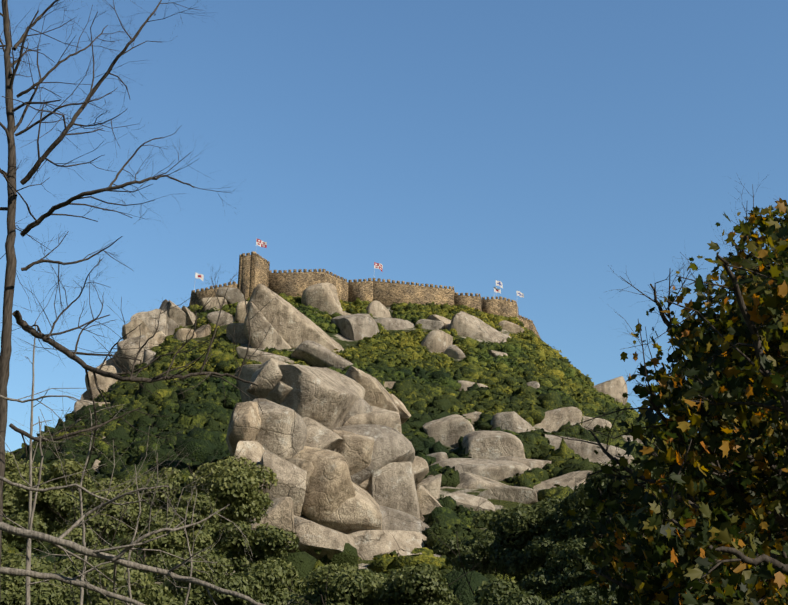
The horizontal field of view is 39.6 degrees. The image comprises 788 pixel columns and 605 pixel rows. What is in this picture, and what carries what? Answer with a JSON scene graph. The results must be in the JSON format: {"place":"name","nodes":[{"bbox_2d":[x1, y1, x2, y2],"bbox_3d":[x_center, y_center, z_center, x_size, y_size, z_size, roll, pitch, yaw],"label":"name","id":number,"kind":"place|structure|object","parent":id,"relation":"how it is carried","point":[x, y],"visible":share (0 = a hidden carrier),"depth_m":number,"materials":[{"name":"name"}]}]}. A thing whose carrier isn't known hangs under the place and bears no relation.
{"place":"outdoors","nodes":[
{"label":"outdoors","id":0,"kind":"place"},
{"bbox_2d":[151,307,550,602],"bbox_3d":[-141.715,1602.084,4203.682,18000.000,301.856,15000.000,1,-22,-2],"label":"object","id":1,"kind":"structure","parent":0,"point":[342,341],"depth_m":215.09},
{"bbox_2d":[1,536,9,562],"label":"bush","id":2,"kind":"object","parent":1,"relation":"on","point":[4,551],"visible":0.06,"depth_m":69.00,"materials":[{"name":"green plant"}]},
{"bbox_2d":[3,450,49,516],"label":"bush","id":3,"kind":"object","parent":1,"relation":"on","point":[9,506],"visible":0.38,"depth_m":92.62,"materials":[{"name":"green plant"}]},
{"bbox_2d":[0,552,79,604],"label":"bush","id":4,"kind":"object","parent":1,"relation":"on","point":[13,590],"visible":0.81,"depth_m":49.05,"materials":[{"name":"green plant"}]},
{"bbox_2d":[2,418,93,544],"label":"oak tree","id":5,"kind":"object","parent":1,"relation":"on","point":[42,522],"visible":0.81,"depth_m":86.39,"materials":[{"name":"green plant"}]},
{"bbox_2d":[46,473,167,554],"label":"bush","id":6,"kind":"object","parent":1,"relation":"on","point":[117,527],"visible":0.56,"depth_m":77.92,"materials":[{"name":"green plant"}]},
{"bbox_2d":[41,502,174,602],"bbox_3d":[-16.127,18.427,62.854,9.170,14.655,7.123,1,-22,-2],"label":"bush","id":7,"kind":"object","parent":1,"relation":"on","point":[65,564],"visible":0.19,"depth_m":62.80,"materials":[{"name":"green plant"}]},
{"bbox_2d":[50,514,216,581],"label":"bush","id":8,"kind":"object","parent":1,"relation":"on","point":[202,541],"visible":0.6,"depth_m":71.63,"materials":[{"name":"green plant"}]},
{"bbox_2d":[83,563,186,604],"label":"bush","id":9,"kind":"object","parent":1,"relation":"on","point":[141,591],"visible":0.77,"depth_m":43.88,"materials":[{"name":"green plant"}]},
{"bbox_2d":[0,0,279,598],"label":"bare tree","id":10,"kind":"object","parent":1,"relation":"on","point":[9,175],"visible":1,"depth_m":21.84,"materials":[{"name":"brown plant"}]},
{"bbox_2d":[74,299,210,473],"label":"ridge rock","id":11,"kind":"object","parent":1,"relation":"on","point":[175,318],"visible":0.25,"depth_m":334.87,"materials":[{"name":"stone"}]},
{"bbox_2d":[0,321,300,604],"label":"bare tree","id":12,"kind":"object","parent":1,"relation":"on","point":[29,533],"visible":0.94,"depth_m":15.88,"materials":[{"name":"brown plant"}]},
{"bbox_2d":[120,466,183,574],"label":"bush","id":13,"kind":"object","parent":1,"relation":"on","point":[176,478],"visible":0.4,"depth_m":116.64,"materials":[{"name":"green plant"}]},
{"bbox_2d":[106,490,224,584],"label":"bush","id":14,"kind":"object","parent":1,"relation":"on","point":[202,505],"visible":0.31,"depth_m":83.25,"materials":[{"name":"green plant"}]},
{"bbox_2d":[162,553,263,604],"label":"bush","id":15,"kind":"object","parent":1,"relation":"on","point":[247,585],"visible":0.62,"depth_m":57.30,"materials":[{"name":"green plant"}]},
{"bbox_2d":[181,443,278,573],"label":"bush","id":16,"kind":"object","parent":1,"relation":"on","point":[231,481],"visible":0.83,"depth_m":97.95,"materials":[{"name":"green plant"}]},
{"bbox_2d":[187,520,299,587],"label":"bush","id":17,"kind":"object","parent":1,"relation":"on","point":[268,541],"visible":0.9,"depth_m":82.13,"materials":[{"name":"green plant"}]},
{"bbox_2d":[201,284,352,369],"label":"rock slab","id":18,"kind":"object","parent":1,"relation":"on","point":[312,343],"visible":0.6,"depth_m":314.40,"materials":[{"name":"stone"}]},
{"bbox_2d":[236,557,326,604],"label":"bush","id":19,"kind":"object","parent":1,"relation":"on","point":[268,571],"visible":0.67,"depth_m":66.40,"materials":[{"name":"green plant"}]},
{"bbox_2d":[226,358,441,559],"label":"crag rock","id":20,"kind":"object","parent":1,"relation":"on","point":[334,450],"visible":0.75,"depth_m":150.61,"materials":[{"name":"stone"}]},
{"bbox_2d":[277,562,395,604],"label":"bush","id":21,"kind":"object","parent":1,"relation":"on","point":[338,583],"visible":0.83,"depth_m":60.44,"materials":[{"name":"green plant"}]},
{"bbox_2d":[329,601,350,604],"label":"bush","id":22,"kind":"object","parent":1,"relation":"on","point":[340,603],"visible":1,"depth_m":49.24,"materials":[{"name":"green plant"}]},
{"bbox_2d":[189,251,539,337],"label":"castle walls","id":23,"kind":"structure","parent":1,"relation":"on","point":[294,283],"depth_m":385.37,"materials":[{"name":"stone"}]},
{"bbox_2d":[194,272,203,288],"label":"flag","id":24,"kind":"object","parent":23,"relation":"attached to","point":[199,276],"visible":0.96,"depth_m":381.62,"materials":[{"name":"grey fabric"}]},
{"bbox_2d":[256,238,266,247],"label":"flag","id":25,"kind":"object","parent":23,"relation":"attached to","point":[260,243],"visible":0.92,"depth_m":379.60,"materials":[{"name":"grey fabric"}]},
{"bbox_2d":[374,262,382,271],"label":"flag","id":26,"kind":"object","parent":23,"relation":"attached to","point":[378,266],"visible":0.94,"depth_m":389.71,"materials":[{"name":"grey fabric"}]},
{"bbox_2d":[494,287,500,293],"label":"flag","id":27,"kind":"object","parent":23,"relation":"attached to","point":[497,290],"visible":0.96,"depth_m":395.72,"materials":[{"name":"grey fabric"}]},
{"bbox_2d":[496,281,502,287],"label":"flag","id":28,"kind":"object","parent":23,"relation":"attached to","point":[498,283],"visible":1,"depth_m":395.65,"materials":[{"name":"grey fabric"}]},
{"bbox_2d":[516,290,523,313],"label":"flag","id":29,"kind":"object","parent":23,"relation":"attached to","point":[519,293],"visible":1,"depth_m":398.70,"materials":[{"name":"grey fabric"}]},
{"bbox_2d":[376,563,478,604],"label":"bush","id":30,"kind":"object","parent":1,"relation":"on","point":[418,585],"visible":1,"depth_m":57.65,"materials":[{"name":"green plant"}]},
{"bbox_2d":[301,282,627,404],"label":"boulders","id":31,"kind":"object","parent":1,"relation":"on","point":[323,297],"visible":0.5,"depth_m":354.54,"materials":[{"name":"stone"}]},
{"bbox_2d":[422,487,533,594],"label":"bush","id":32,"kind":"object","parent":1,"relation":"on","point":[470,554],"visible":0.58,"depth_m":70.35,"materials":[{"name":"green plant"}]},
{"bbox_2d":[473,576,550,604],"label":"bush","id":33,"kind":"object","parent":1,"relation":"on","point":[501,594],"visible":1,"depth_m":41.53,"materials":[{"name":"green plant"}]},
{"bbox_2d":[422,407,642,510],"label":"boulders","id":34,"kind":"object","parent":1,"relation":"on","point":[496,456],"visible":0.46,"depth_m":204.77,"materials":[{"name":"stone"}]},
{"bbox_2d":[489,495,577,583],"bbox_3d":[8.110,18.637,65.255,5.970,16.098,9.458,7,-23,-16],"label":"bush","id":35,"kind":"object","parent":1,"relation":"on","point":[516,530],"visible":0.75,"depth_m":63.78,"materials":[{"name":"green plant"}]},
{"bbox_2d":[523,482,606,599],"bbox_3d":[9.503,17.945,62.127,7.256,15.124,12.171,19,-29,-39],"label":"bush","id":36,"kind":"object","parent":1,"relation":"on","point":[551,523],"visible":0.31,"depth_m":61.36,"materials":[{"name":"green plant"}]},
{"bbox_2d":[519,538,638,600],"bbox_3d":[8.937,15.255,48.001,6.479,9.940,5.144,1,-22,-2],"label":"bush","id":37,"kind":"object","parent":1,"relation":"on","point":[565,575],"visible":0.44,"depth_m":48.98,"materials":[{"name":"green plant"}]},
{"bbox_2d":[550,572,652,604],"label":"bush","id":38,"kind":"object","parent":1,"relation":"on","point":[578,597],"visible":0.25,"depth_m":38.33,"materials":[{"name":"green plant"}]},
{"bbox_2d":[585,460,705,572],"bbox_3d":[14.243,15.664,55.498,6.482,14.596,9.437,-12,-25,26],"label":"bush","id":39,"kind":"object","parent":1,"relation":"on","point":[601,485],"visible":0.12,"depth_m":55.48,"materials":[{"name":"green plant"}]},
{"bbox_2d":[551,176,787,604],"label":"plane tree","id":40,"kind":"object","parent":1,"relation":"on","point":[728,398],"visible":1,"depth_m":10.76,"materials":[{"name":"green plant"}]},
{"bbox_2d":[622,377,785,502],"bbox_3d":[15.423,12.178,49.593,10.107,16.880,8.334,13,-25,-29],"label":"oak tree","id":41,"kind":"object","parent":1,"relation":"on","point":[696,495],"depth_m":49.84,"materials":[{"name":"green plant"}]},
{"bbox_2d":[661,478,762,567],"bbox_3d":[17.065,13.885,50.972,11.795,14.783,6.502,18,-28,-37],"label":"bush","id":42,"kind":"object","parent":1,"relation":"on","point":[700,493],"visible":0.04,"depth_m":51.25,"materials":[{"name":"green plant"}]},
{"bbox_2d":[0,0,787,451],"label":"sky","id":43,"kind":"structure","parent":0,"point":[536,148],"materials":[{"name":"blue"}]},
{"bbox_2d":[3,293,787,604],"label":"scrub hill","id":44,"kind":"structure","parent":0,"point":[425,388],"depth_m":243.28,"materials":[{"name":"green plant"}]}
]}

